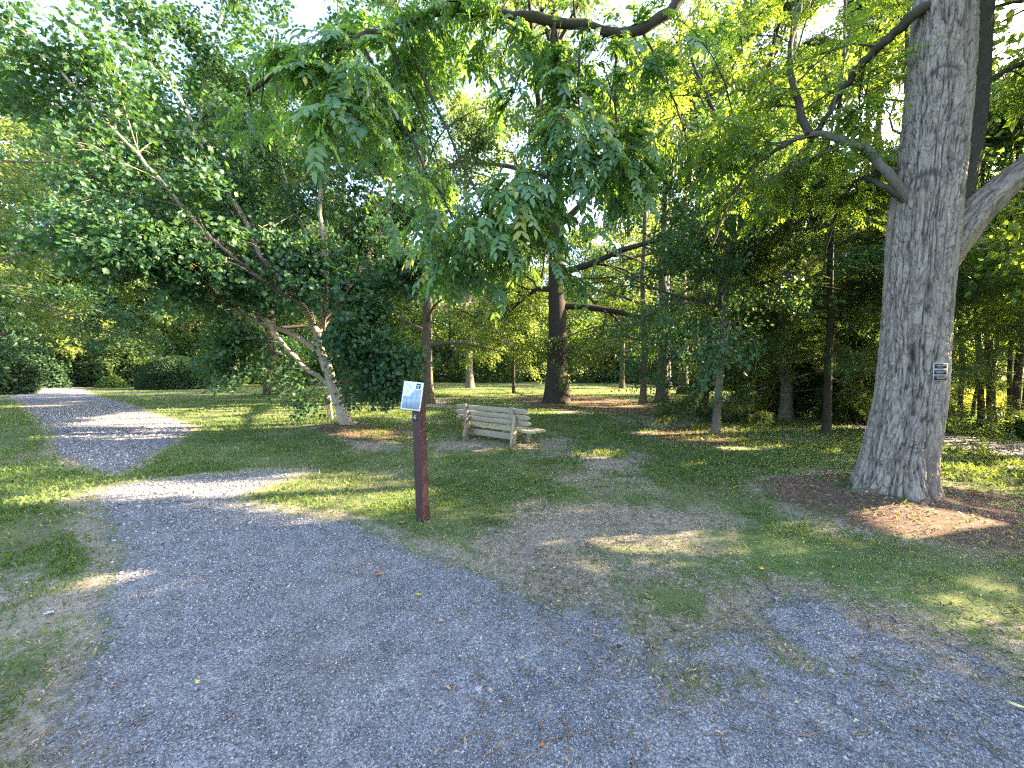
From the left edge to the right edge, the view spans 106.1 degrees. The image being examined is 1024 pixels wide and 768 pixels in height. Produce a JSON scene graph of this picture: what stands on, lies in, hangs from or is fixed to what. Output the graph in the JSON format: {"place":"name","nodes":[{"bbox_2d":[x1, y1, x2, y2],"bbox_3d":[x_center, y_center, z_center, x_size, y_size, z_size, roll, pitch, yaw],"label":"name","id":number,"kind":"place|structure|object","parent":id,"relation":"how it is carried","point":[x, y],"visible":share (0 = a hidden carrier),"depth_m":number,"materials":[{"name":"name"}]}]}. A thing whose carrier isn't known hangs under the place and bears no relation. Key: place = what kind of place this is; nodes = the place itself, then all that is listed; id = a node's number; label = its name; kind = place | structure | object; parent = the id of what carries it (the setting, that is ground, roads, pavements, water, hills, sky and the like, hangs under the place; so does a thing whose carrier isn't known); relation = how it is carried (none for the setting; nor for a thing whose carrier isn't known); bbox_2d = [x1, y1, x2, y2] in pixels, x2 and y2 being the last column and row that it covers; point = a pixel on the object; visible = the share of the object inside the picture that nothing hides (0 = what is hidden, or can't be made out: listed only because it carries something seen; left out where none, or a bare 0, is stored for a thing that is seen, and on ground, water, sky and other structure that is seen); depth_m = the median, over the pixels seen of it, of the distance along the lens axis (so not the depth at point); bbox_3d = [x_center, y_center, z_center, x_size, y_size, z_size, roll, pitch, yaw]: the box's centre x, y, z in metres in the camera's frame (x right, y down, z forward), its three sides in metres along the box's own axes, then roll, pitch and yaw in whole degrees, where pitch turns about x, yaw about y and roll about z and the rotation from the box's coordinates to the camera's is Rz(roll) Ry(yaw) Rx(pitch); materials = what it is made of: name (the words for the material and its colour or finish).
{"place":"outdoors","nodes":[
{"label":"outdoors","id":0,"kind":"place"},
{"bbox_2d":[0,374,1023,767],"bbox_3d":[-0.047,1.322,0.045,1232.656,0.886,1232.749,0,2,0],"label":"lawn","id":1,"kind":"structure","parent":0,"point":[858,588],"depth_m":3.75,"materials":[{"name":"green plant"}]},
{"bbox_2d":[0,345,46,394],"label":"bush","id":2,"kind":"object","parent":1,"relation":"on","point":[13,372],"visible":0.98,"depth_m":24.10,"materials":[{"name":"green plant"}]},
{"bbox_2d":[0,334,88,387],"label":"bush","id":3,"kind":"object","parent":1,"relation":"on","point":[55,367],"visible":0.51,"depth_m":32.47,"materials":[{"name":"green plant"}]},
{"bbox_2d":[0,223,112,347],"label":"tree","id":4,"kind":"object","parent":1,"relation":"on","point":[1,303],"visible":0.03,"depth_m":39.06,"materials":[{"name":"green plant"}]},
{"bbox_2d":[0,20,130,348],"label":"tree","id":5,"kind":"object","parent":1,"relation":"on","point":[6,131],"visible":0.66,"depth_m":12.01,"materials":[{"name":"green plant"}]},
{"bbox_2d":[0,26,170,388],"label":"tree","id":6,"kind":"object","parent":1,"relation":"on","point":[12,347],"visible":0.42,"depth_m":16.47,"materials":[{"name":"green plant"}]},
{"bbox_2d":[3,237,193,379],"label":"tree","id":7,"kind":"object","parent":1,"relation":"on","point":[70,350],"visible":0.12,"depth_m":36.90,"materials":[{"name":"green plant"}]},
{"bbox_2d":[48,333,162,386],"bbox_3d":[-37.322,-2.217,36.014,9.605,5.364,5.412,0,2,0],"label":"bush","id":8,"kind":"object","parent":1,"relation":"on","point":[126,367],"visible":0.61,"depth_m":34.44,"materials":[{"name":"green plant"}]},
{"bbox_2d":[92,373,130,387],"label":"bush","id":9,"kind":"object","parent":1,"relation":"on","point":[103,380],"visible":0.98,"depth_m":32.17,"materials":[{"name":"green plant"}]},
{"bbox_2d":[0,99,259,355],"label":"tree","id":10,"kind":"object","parent":1,"relation":"on","point":[63,293],"visible":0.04,"depth_m":35.59,"materials":[{"name":"green plant"}]},
{"bbox_2d":[96,283,199,335],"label":"tree","id":11,"kind":"object","parent":1,"relation":"on","point":[170,325],"visible":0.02,"depth_m":55.19,"materials":[{"name":"green plant"}]},
{"bbox_2d":[90,263,257,353],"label":"tree","id":12,"kind":"object","parent":1,"relation":"on","point":[155,326],"visible":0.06,"depth_m":39.71,"materials":[{"name":"green plant"}]},
{"bbox_2d":[133,355,217,389],"bbox_3d":[-26.978,-0.930,30.990,5.535,2.823,4.634,0,2,0],"label":"clipped bush","id":13,"kind":"object","parent":1,"relation":"on","point":[161,374],"visible":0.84,"depth_m":29.44,"materials":[{"name":"green plant"}]},
{"bbox_2d":[18,46,340,385],"bbox_3d":[-27.628,-14.127,35.956,22.975,29.834,20.365,0,2,0],"label":"tree","id":14,"kind":"object","parent":1,"relation":"on","point":[288,343],"visible":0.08,"depth_m":33.41,"materials":[{"name":"green plant"}]},
{"bbox_2d":[172,225,208,334],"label":"tree","id":15,"kind":"object","parent":1,"relation":"on","point":[184,328],"visible":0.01,"depth_m":53.11,"materials":[{"name":"green plant"}]},
{"bbox_2d":[151,331,257,384],"bbox_3d":[-32.578,-2.580,39.943,11.467,5.839,5.814,0,2,0],"label":"bush","id":16,"kind":"object","parent":1,"relation":"on","point":[180,343],"visible":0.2,"depth_m":38.67,"materials":[{"name":"green plant"}]},
{"bbox_2d":[123,159,350,399],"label":"tree","id":17,"kind":"object","parent":1,"relation":"on","point":[272,352],"visible":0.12,"depth_m":22.41,"materials":[{"name":"green plant"}]},
{"bbox_2d":[217,353,282,384],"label":"bush","id":18,"kind":"object","parent":1,"relation":"on","point":[253,379],"visible":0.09,"depth_m":39.91,"materials":[{"name":"green plant"}]},
{"bbox_2d":[191,237,316,374],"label":"tree","id":19,"kind":"object","parent":1,"relation":"on","point":[286,324],"visible":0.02,"depth_m":47.88,"materials":[{"name":"green plant"}]},
{"bbox_2d":[256,338,324,382],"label":"bush","id":20,"kind":"object","parent":1,"relation":"on","point":[283,372],"visible":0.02,"depth_m":44.27,"materials":[{"name":"green plant"}]},
{"bbox_2d":[256,215,335,374],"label":"tree","id":21,"kind":"object","parent":1,"relation":"on","point":[295,316],"visible":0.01,"depth_m":51.02,"materials":[{"name":"green plant"}]},
{"bbox_2d":[205,41,450,396],"bbox_3d":[-9.052,-8.397,22.283,13.130,19.026,14.202,-1,2,-35],"label":"tree","id":22,"kind":"object","parent":1,"relation":"on","point":[341,194],"visible":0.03,"depth_m":19.53,"materials":[{"name":"green plant"}]},
{"bbox_2d":[324,395,333,420],"bbox_3d":[-5.416,0.763,11.434,0.161,0.863,0.174,-6,2,0],"label":"label stake","id":23,"kind":"object","parent":1,"relation":"on","point":[330,410],"visible":0.7,"depth_m":11.38,"materials":[{"name":"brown wood"}]},
{"bbox_2d":[303,346,358,382],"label":"bush","id":24,"kind":"object","parent":1,"relation":"on","point":[311,367],"visible":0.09,"depth_m":42.70,"materials":[{"name":"green plant"}]},
{"bbox_2d":[248,220,414,367],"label":"tree","id":25,"kind":"object","parent":1,"relation":"on","point":[304,313],"depth_m":48.76,"materials":[{"name":"green plant"}]},
{"bbox_2d":[283,248,434,381],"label":"tree","id":26,"kind":"object","parent":1,"relation":"on","point":[407,337],"visible":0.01,"depth_m":40.85,"materials":[{"name":"green plant"}]},
{"bbox_2d":[354,337,444,381],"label":"bush","id":27,"kind":"object","parent":1,"relation":"on","point":[435,373],"visible":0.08,"depth_m":46.49,"materials":[{"name":"green plant"}]},
{"bbox_2d":[261,36,541,403],"bbox_3d":[-4.396,-6.662,16.108,11.062,15.877,12.857,0,2,0],"label":"tree","id":28,"kind":"object","parent":1,"relation":"on","point":[478,143],"visible":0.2,"depth_m":15.87,"materials":[{"name":"green plant"}]},
{"bbox_2d":[400,381,429,522],"bbox_3d":[-0.935,0.719,3.786,0.178,1.501,0.252,2,3,39],"label":"map post","id":29,"kind":"object","parent":1,"relation":"on","point":[413,397],"visible":0.92,"depth_m":3.80,"materials":[{"name":"red paint"}]},
{"bbox_2d":[380,202,454,377],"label":"tree","id":30,"kind":"object","parent":1,"relation":"on","point":[435,329],"visible":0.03,"depth_m":56.07,"materials":[{"name":"green plant"}]},
{"bbox_2d":[416,338,474,381],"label":"bush","id":31,"kind":"object","parent":1,"relation":"on","point":[445,356],"visible":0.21,"depth_m":48.94,"materials":[{"name":"green plant"}]},
{"bbox_2d":[407,221,503,376],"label":"tree","id":32,"kind":"object","parent":1,"relation":"on","point":[448,325],"visible":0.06,"depth_m":58.14,"materials":[{"name":"green plant"}]},
{"bbox_2d":[388,82,566,387],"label":"tree","id":33,"kind":"object","parent":1,"relation":"on","point":[463,99],"visible":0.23,"depth_m":30.17,"materials":[{"name":"green plant"}]},
{"bbox_2d":[445,327,525,382],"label":"bush","id":34,"kind":"object","parent":1,"relation":"on","point":[499,370],"visible":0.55,"depth_m":45.00,"materials":[{"name":"green plant"}]},
{"bbox_2d":[439,244,547,379],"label":"tree","id":35,"kind":"object","parent":1,"relation":"on","point":[480,306],"visible":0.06,"depth_m":50.69,"materials":[{"name":"green plant"}]},
{"bbox_2d":[455,403,545,446],"bbox_3d":[-0.312,0.854,8.206,2.196,0.846,0.774,2,3,39],"label":"park bench","id":36,"kind":"object","parent":1,"relation":"on","point":[513,428],"visible":0.91,"depth_m":8.01,"materials":[{"name":"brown wood"}]},
{"bbox_2d":[460,415,469,438],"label":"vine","id":37,"kind":"object","parent":36,"relation":"attached to","point":[465,427],"visible":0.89,"depth_m":8.36,"materials":[{"name":"green plant"}]},
{"bbox_2d":[450,260,570,393],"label":"young tree","id":38,"kind":"object","parent":1,"relation":"on","point":[490,337],"visible":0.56,"depth_m":23.86,"materials":[{"name":"green plant"}]},
{"bbox_2d":[0,262,1023,380],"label":"woods","id":39,"kind":"object","parent":1,"relation":"on","point":[575,320],"depth_m":81.53,"materials":[{"name":"green plant"}]},
{"bbox_2d":[477,328,547,379],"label":"bush","id":40,"kind":"object","parent":1,"relation":"on","point":[516,365],"visible":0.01,"depth_m":55.35,"materials":[{"name":"green plant"}]},
{"bbox_2d":[491,337,547,381],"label":"bush","id":41,"kind":"object","parent":1,"relation":"on","point":[540,353],"visible":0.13,"depth_m":48.73,"materials":[{"name":"green plant"}]},
{"bbox_2d":[500,229,595,366],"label":"tree","id":42,"kind":"object","parent":1,"relation":"on","point":[544,272],"visible":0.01,"depth_m":59.36,"materials":[{"name":"green plant"}]},
{"bbox_2d":[525,225,654,378],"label":"tree","id":43,"kind":"object","parent":1,"relation":"on","point":[585,248],"visible":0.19,"depth_m":53.83,"materials":[{"name":"green plant"}]},
{"bbox_2d":[567,333,620,382],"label":"bush","id":44,"kind":"object","parent":1,"relation":"on","point":[580,379],"visible":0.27,"depth_m":43.76,"materials":[{"name":"green plant"}]},
{"bbox_2d":[567,260,658,367],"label":"tree","id":45,"kind":"object","parent":1,"relation":"on","point":[605,300],"visible":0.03,"depth_m":58.52,"materials":[{"name":"green plant"}]},
{"bbox_2d":[566,190,675,388],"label":"tree","id":46,"kind":"object","parent":1,"relation":"on","point":[622,381],"visible":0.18,"depth_m":31.84,"materials":[{"name":"green plant"}]},
{"bbox_2d":[588,340,656,382],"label":"bush","id":47,"kind":"object","parent":1,"relation":"on","point":[613,359],"visible":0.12,"depth_m":45.06,"materials":[{"name":"green plant"}]},
{"bbox_2d":[625,345,678,383],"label":"bush","id":48,"kind":"object","parent":1,"relation":"on","point":[655,367],"visible":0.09,"depth_m":41.39,"materials":[{"name":"green plant"}]},
{"bbox_2d":[604,176,713,387],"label":"tree","id":49,"kind":"object","parent":1,"relation":"on","point":[668,281],"visible":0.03,"depth_m":32.73,"materials":[{"name":"green plant"}]},
{"bbox_2d":[567,35,759,402],"bbox_3d":[6.357,-6.784,17.331,9.014,15.962,7.708,1,2,27],"label":"shade tree","id":50,"kind":"object","parent":1,"relation":"on","point":[665,395],"visible":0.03,"depth_m":17.77,"materials":[{"name":"green plant"}]},
{"bbox_2d":[626,203,704,353],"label":"tree","id":51,"kind":"object","parent":1,"relation":"on","point":[657,298],"visible":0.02,"depth_m":48.80,"materials":[{"name":"green plant"}]},
{"bbox_2d":[587,159,766,392],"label":"tree","id":52,"kind":"object","parent":1,"relation":"on","point":[616,238],"visible":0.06,"depth_m":24.68,"materials":[{"name":"green plant"}]},
{"bbox_2d":[678,376,696,393],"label":"bush","id":53,"kind":"object","parent":1,"relation":"on","point":[681,391],"visible":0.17,"depth_m":24.34,"materials":[{"name":"green plant"}]},
{"bbox_2d":[671,342,706,385],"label":"bush","id":54,"kind":"object","parent":1,"relation":"on","point":[675,375],"visible":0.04,"depth_m":35.88,"materials":[{"name":"green plant"}]},
{"bbox_2d":[670,208,773,364],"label":"tree","id":55,"kind":"object","parent":1,"relation":"on","point":[689,285],"depth_m":44.46,"materials":[{"name":"green plant"}]},
{"bbox_2d":[564,0,882,415],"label":"tree","id":56,"kind":"object","parent":1,"relation":"on","point":[726,13],"visible":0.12,"depth_m":11.20,"materials":[{"name":"green plant"}]},
{"bbox_2d":[443,441,1023,767],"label":"twig litter","id":57,"kind":"object","parent":1,"relation":"on","point":[879,683],"visible":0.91,"depth_m":1.79,"materials":[{"name":"brown wood"}]},
{"bbox_2d":[669,101,816,346],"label":"tree","id":58,"kind":"object","parent":1,"relation":"on","point":[694,202],"visible":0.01,"depth_m":39.48,"materials":[{"name":"green plant"}]},
{"bbox_2d":[675,117,843,372],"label":"shade tree","id":59,"kind":"object","parent":1,"relation":"on","point":[692,363],"visible":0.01,"depth_m":21.99,"materials":[{"name":"green plant"}]},
{"bbox_2d":[709,293,833,410],"bbox_3d":[9.194,-1.105,13.974,4.188,4.593,3.988,1,2,28],"label":"shrub","id":60,"kind":"object","parent":1,"relation":"on","point":[805,386],"visible":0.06,"depth_m":13.51,"materials":[{"name":"green plant"}]},
{"bbox_2d":[751,375,814,414],"bbox_3d":[9.467,0.315,13.332,2.122,1.593,1.633,0,2,0],"label":"bush","id":61,"kind":"object","parent":1,"relation":"on","point":[766,400],"visible":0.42,"depth_m":13.21,"materials":[{"name":"green plant"}]},
{"bbox_2d":[763,357,859,417],"bbox_3d":[10.417,0.096,13.010,3.458,2.111,2.242,0,2,0],"label":"bush","id":62,"kind":"object","parent":1,"relation":"on","point":[802,371],"visible":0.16,"depth_m":12.60,"materials":[{"name":"green plant"}]},
{"bbox_2d":[679,22,956,415],"bbox_3d":[11.734,-5.825,16.070,8.958,16.661,9.609,1,2,20],"label":"conifer","id":63,"kind":"object","parent":1,"relation":"on","point":[807,43],"visible":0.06,"depth_m":14.65,"materials":[{"name":"green plant"}]},
{"bbox_2d":[634,0,1022,419],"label":"tree","id":64,"kind":"object","parent":1,"relation":"on","point":[786,409],"visible":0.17,"depth_m":11.83,"materials":[{"name":"green plant"}]},
{"bbox_2d":[645,0,1023,457],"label":"conifer","id":65,"kind":"object","parent":1,"relation":"on","point":[977,372],"visible":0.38,"depth_m":8.56,"materials":[{"name":"green plant"}]},
{"bbox_2d":[810,352,875,424],"bbox_3d":[10.526,0.117,11.396,2.750,2.204,2.247,1,2,32],"label":"bush","id":66,"kind":"object","parent":1,"relation":"on","point":[818,399],"visible":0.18,"depth_m":11.14,"materials":[{"name":"green plant"}]},
{"bbox_2d":[729,0,1023,343],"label":"shade tree","id":67,"kind":"object","parent":1,"relation":"on","point":[850,228],"visible":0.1,"depth_m":12.47,"materials":[{"name":"green plant"}]},
{"bbox_2d":[735,0,1023,412],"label":"conifer","id":68,"kind":"object","parent":1,"relation":"on","point":[895,84],"visible":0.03,"depth_m":13.42,"materials":[{"name":"green plant"}]},
{"bbox_2d":[792,46,1009,326],"bbox_3d":[18.204,-7.755,19.004,10.713,17.865,13.295,0,2,0],"label":"shade tree","id":69,"kind":"object","parent":1,"relation":"on","point":[869,163],"depth_m":18.42,"materials":[{"name":"green plant"}]},
{"bbox_2d":[819,238,1010,356],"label":"thin tree","id":70,"kind":"object","parent":1,"relation":"on","point":[858,332],"visible":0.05,"depth_m":11.01,"materials":[{"name":"green plant"}]},
{"bbox_2d":[839,89,1023,423],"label":"thin tree","id":71,"kind":"object","parent":1,"relation":"on","point":[1020,148],"visible":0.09,"depth_m":8.63,"materials":[{"name":"green plant"}]},
{"bbox_2d":[849,63,1021,411],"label":"thin tree","id":72,"kind":"object","parent":1,"relation":"on","point":[891,140],"visible":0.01,"depth_m":9.82,"materials":[{"name":"green plant"}]},
{"bbox_2d":[849,0,1023,347],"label":"shade tree","id":73,"kind":"object","parent":1,"relation":"on","point":[1015,259],"visible":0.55,"depth_m":5.65,"materials":[{"name":"green plant"}]},
{"bbox_2d":[857,75,1023,421],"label":"thin tree","id":74,"kind":"object","parent":1,"relation":"on","point":[979,401],"visible":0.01,"depth_m":9.17,"materials":[{"name":"green plant"}]},
{"bbox_2d":[868,88,1023,420],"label":"thin tree","id":75,"kind":"object","parent":1,"relation":"on","point":[1009,368],"visible":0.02,"depth_m":9.26,"materials":[{"name":"green plant"}]},
{"bbox_2d":[895,70,1023,411],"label":"thin tree","id":76,"kind":"object","parent":1,"relation":"on","point":[992,150],"visible":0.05,"depth_m":8.41,"materials":[{"name":"green plant"}]},
{"bbox_2d":[949,403,970,415],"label":"bush","id":77,"kind":"object","parent":1,"relation":"on","point":[964,409],"depth_m":10.15,"materials":[{"name":"green plant"}]},
{"bbox_2d":[945,416,975,433],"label":"bush","id":78,"kind":"object","parent":1,"relation":"on","point":[963,425],"visible":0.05,"depth_m":9.32,"materials":[{"name":"green plant"}]},
{"bbox_2d":[946,420,1023,437],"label":"bush","id":79,"kind":"object","parent":1,"relation":"on","point":[994,433],"visible":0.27,"depth_m":8.81,"materials":[{"name":"green plant"}]},
{"bbox_2d":[955,334,1021,407],"bbox_3d":[19.511,-0.844,16.510,5.320,3.817,3.972,0,2,0],"label":"bush","id":80,"kind":"object","parent":1,"relation":"on","point":[997,400],"visible":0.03,"depth_m":15.17,"materials":[{"name":"green plant"}]},
{"bbox_2d":[970,46,1023,417],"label":"thin tree","id":81,"kind":"object","parent":1,"relation":"on","point":[973,402],"depth_m":9.94,"materials":[{"name":"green plant"}]},
{"bbox_2d":[973,78,1023,423],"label":"thin tree","id":82,"kind":"object","parent":1,"relation":"on","point":[1016,392],"visible":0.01,"depth_m":8.89,"materials":[{"name":"green plant"}]},
{"bbox_2d":[977,84,1023,240],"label":"thin tree","id":83,"kind":"object","parent":1,"relation":"on","point":[1007,151],"visible":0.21,"depth_m":8.46,"materials":[{"name":"green plant"}]},
{"bbox_2d":[979,101,1023,364],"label":"thin tree","id":84,"kind":"object","parent":1,"relation":"on","point":[1001,299],"visible":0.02,"depth_m":9.59,"materials":[{"name":"green plant"}]},
{"bbox_2d":[1008,413,1023,438],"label":"bush","id":85,"kind":"object","parent":1,"relation":"on","point":[1019,422],"visible":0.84,"depth_m":8.51,"materials":[{"name":"green plant"}]},
{"bbox_2d":[0,387,1023,767],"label":"bare soil","id":86,"kind":"structure","parent":0,"point":[20,621],"depth_m":3.27,"materials":[{"name":"brown soil"}]},
{"bbox_2d":[0,0,468,424],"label":"maple tree","id":87,"kind":"object","parent":86,"relation":"on","point":[165,250],"visible":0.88,"depth_m":8.29,"materials":[{"name":"green plant"}]},
{"bbox_2d":[0,410,1023,767],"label":"straw","id":88,"kind":"object","parent":86,"relation":"on","point":[580,598],"visible":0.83,"depth_m":2.71,"materials":[{"name":"beige plant"}]},
{"bbox_2d":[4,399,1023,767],"bbox_3d":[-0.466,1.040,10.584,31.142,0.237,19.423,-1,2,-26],"label":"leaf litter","id":89,"kind":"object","parent":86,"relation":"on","point":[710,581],"visible":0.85,"depth_m":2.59,"materials":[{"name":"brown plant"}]},
{"bbox_2d":[389,0,809,403],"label":"tree","id":90,"kind":"object","parent":86,"relation":"on","point":[558,307],"visible":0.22,"depth_m":17.63,"materials":[{"name":"green plant"}]},
{"bbox_2d":[212,0,1023,505],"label":"tree","id":91,"kind":"object","parent":86,"relation":"on","point":[942,214],"visible":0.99,"depth_m":4.85,"materials":[{"name":"green plant"}]},
{"bbox_2d":[534,28,768,404],"bbox_3d":[5.597,-6.583,16.797,9.325,15.644,8.159,-1,2,-27],"label":"tree","id":92,"kind":"object","parent":86,"relation":"on","point":[584,357],"visible":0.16,"depth_m":16.46,"materials":[{"name":"green plant"}]},
{"bbox_2d":[593,85,888,434],"bbox_3d":[4.489,-2.652,9.345,5.989,8.005,6.651,-1,2,-20],"label":"young tree","id":93,"kind":"object","parent":86,"relation":"on","point":[723,327],"visible":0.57,"depth_m":8.03,"materials":[{"name":"green plant"}]},
{"bbox_2d":[0,0,1023,371],"label":"sky","id":94,"kind":"structure","parent":0,"point":[308,12],"materials":[{"name":"white"}]},
{"bbox_2d":[0,387,1023,767],"bbox_3d":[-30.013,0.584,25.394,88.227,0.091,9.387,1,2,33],"label":"gravel path","id":95,"kind":"structure","parent":0,"point":[703,729],"depth_m":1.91,"materials":[{"name":"grey gravel"}]},
{"bbox_2d":[0,111,140,352],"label":"tree","id":96,"kind":"object","parent":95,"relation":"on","point":[14,205],"visible":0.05,"depth_m":41.02,"materials":[{"name":"green plant"}]},
{"bbox_2d":[474,685,481,691],"bbox_3d":[-0.160,1.436,1.814,0.035,0.020,0.026,0,2,0],"label":"stone","id":97,"kind":"object","parent":95,"relation":"on","point":[477,688],"visible":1,"depth_m":1.81,"materials":[{"name":"white stone"}]},
{"bbox_2d":[1007,701,1023,707],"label":"fallen leaf","id":98,"kind":"object","parent":95,"relation":"on","point":[1013,703],"visible":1,"depth_m":1.70,"materials":[{"name":"white plant"}]},
{"bbox_2d":[722,398,1023,457],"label":"woodland path","id":99,"kind":"structure","parent":0,"point":[988,443],"depth_m":7.88,"materials":[{"name":"grey gravel"}]},
{"bbox_2d":[647,8,1023,292],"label":"tree","id":100,"kind":"object","parent":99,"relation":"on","point":[898,42],"visible":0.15,"depth_m":10.96,"materials":[{"name":"green plant"}]}
]}

